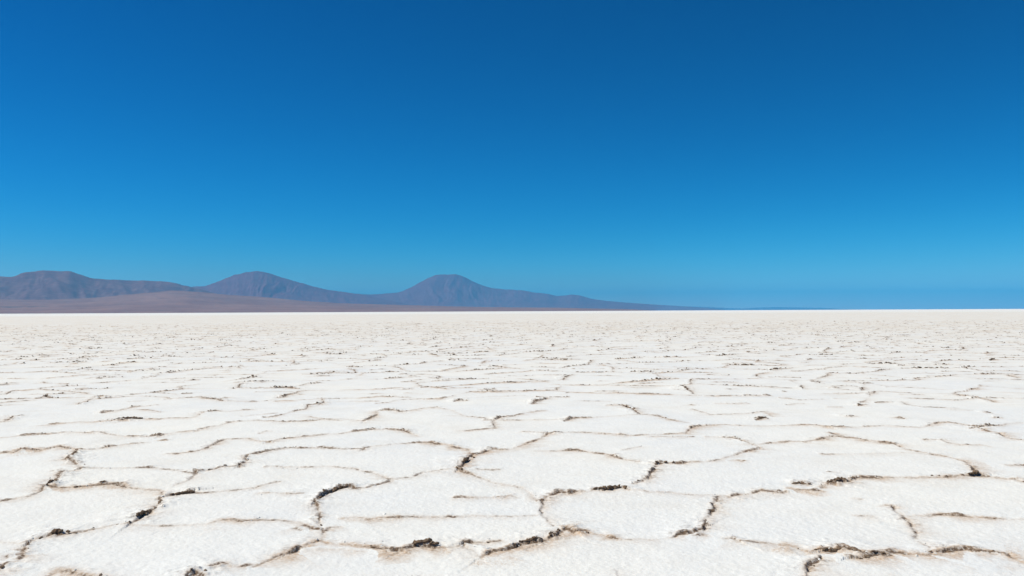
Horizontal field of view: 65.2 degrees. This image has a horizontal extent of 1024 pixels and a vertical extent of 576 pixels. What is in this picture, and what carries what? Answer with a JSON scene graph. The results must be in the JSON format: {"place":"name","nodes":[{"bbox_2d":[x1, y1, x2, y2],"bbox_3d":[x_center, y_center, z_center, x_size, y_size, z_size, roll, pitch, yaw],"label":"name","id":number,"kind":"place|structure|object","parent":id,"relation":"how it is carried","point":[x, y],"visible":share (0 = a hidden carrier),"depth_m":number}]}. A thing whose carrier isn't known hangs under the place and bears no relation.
{"place":"outdoors","nodes":[
{"label":"outdoors","id":0,"kind":"place"},
{"bbox_2d":[0,270,212,299],"bbox_3d":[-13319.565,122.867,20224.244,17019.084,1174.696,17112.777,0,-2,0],"label":"mountain","id":1,"kind":"structure","parent":0,"point":[43,285],"depth_m":19803.01},
{"bbox_2d":[193,271,409,304],"bbox_3d":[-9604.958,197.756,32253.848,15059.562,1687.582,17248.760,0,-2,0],"label":"mountain","id":2,"kind":"structure","parent":0,"point":[259,284],"depth_m":30352.30},
{"bbox_2d":[0,290,650,313],"bbox_3d":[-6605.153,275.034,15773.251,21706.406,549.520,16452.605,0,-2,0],"label":"foothills","id":3,"kind":"structure","parent":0,"point":[172,301],"depth_m":13826.68},
{"bbox_2d":[0,309,1023,575],"bbox_3d":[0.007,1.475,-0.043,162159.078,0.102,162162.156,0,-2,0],"label":"salt flat","id":4,"kind":"structure","parent":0,"point":[766,517],"depth_m":9.05},
{"bbox_2d":[51,528,70,533],"bbox_3d":[-3.049,1.644,5.409,0.122,0.038,0.052,0,-2,-15],"label":"crust clump","id":5,"kind":"object","parent":4,"relation":"on","point":[56,531],"visible":1,"depth_m":5.40},
{"bbox_2d":[116,416,142,418],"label":"crust clump","id":6,"kind":"object","parent":4,"relation":"on","point":[127,417],"visible":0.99,"depth_m":11.29},
{"bbox_2d":[136,510,148,516],"bbox_3d":[-2.732,1.659,5.889,0.048,0.039,0.154,0,-2,8],"label":"crust clump","id":7,"kind":"object","parent":4,"relation":"on","point":[142,512],"visible":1,"depth_m":5.89},
{"bbox_2d":[175,490,194,494],"bbox_3d":[-2.707,1.690,6.614,0.160,0.037,0.051,1,-2,-33],"label":"crust clump","id":8,"kind":"object","parent":4,"relation":"on","point":[186,492],"visible":1,"depth_m":6.61},
{"bbox_2d":[332,485,346,491],"bbox_3d":[-1.474,1.697,6.755,0.068,0.042,0.176,-1,-2,36],"label":"crust clump","id":9,"kind":"object","parent":4,"relation":"on","point":[337,488],"visible":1,"depth_m":6.75},
{"bbox_2d":[412,538,438,544],"bbox_3d":[-0.550,1.620,5.103,0.176,0.042,0.072,0,-2,0],"label":"crust clump","id":10,"kind":"object","parent":4,"relation":"on","point":[426,540],"visible":1,"depth_m":5.09},
{"bbox_2d":[4,341,984,575],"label":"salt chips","id":11,"kind":"object","parent":4,"relation":"on","point":[916,555],"visible":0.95,"depth_m":6.97},
{"bbox_2d":[0,326,1023,575],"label":"mud crumbs","id":12,"kind":"object","parent":4,"relation":"on","point":[484,388],"visible":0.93,"depth_m":20.11},
{"bbox_2d":[519,536,542,542],"bbox_3d":[0.123,1.624,5.165,0.174,0.041,0.038,0,-2,-22],"label":"crust clump","id":13,"kind":"object","parent":4,"relation":"on","point":[530,539],"visible":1,"depth_m":5.16},
{"bbox_2d":[593,484,626,489],"bbox_3d":[0.823,1.672,6.712,0.295,0.040,0.061,0,-2,-8],"label":"crust clump","id":14,"kind":"object","parent":4,"relation":"on","point":[613,486],"visible":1,"depth_m":6.70},
{"bbox_2d":[826,477,842,481],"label":"crust clump","id":15,"kind":"object","parent":4,"relation":"on","point":[837,479],"visible":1,"depth_m":6.89},
{"bbox_2d":[814,546,860,551],"bbox_3d":[2.009,1.624,4.948,0.292,0.044,0.082,0,-2,0],"label":"crust clump","id":16,"kind":"object","parent":4,"relation":"on","point":[833,550],"visible":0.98,"depth_m":4.94},
{"bbox_2d":[968,470,979,474],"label":"crust clump","id":17,"kind":"object","parent":4,"relation":"on","point":[973,472],"visible":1,"depth_m":7.19},
{"bbox_2d":[0,0,1023,309],"label":"sky","id":18,"kind":"structure","parent":0,"point":[835,154]},
{"bbox_2d":[361,274,719,310],"bbox_3d":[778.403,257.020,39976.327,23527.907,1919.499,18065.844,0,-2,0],"label":"mountain","id":19,"kind":"structure","parent":0,"point":[448,290],"depth_m":37519.02},
{"bbox_2d":[688,306,852,309],"bbox_3d":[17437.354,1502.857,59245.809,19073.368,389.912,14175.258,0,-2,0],"label":"mountain","id":20,"kind":"structure","parent":0,"point":[780,308],"depth_m":57182.19}
]}

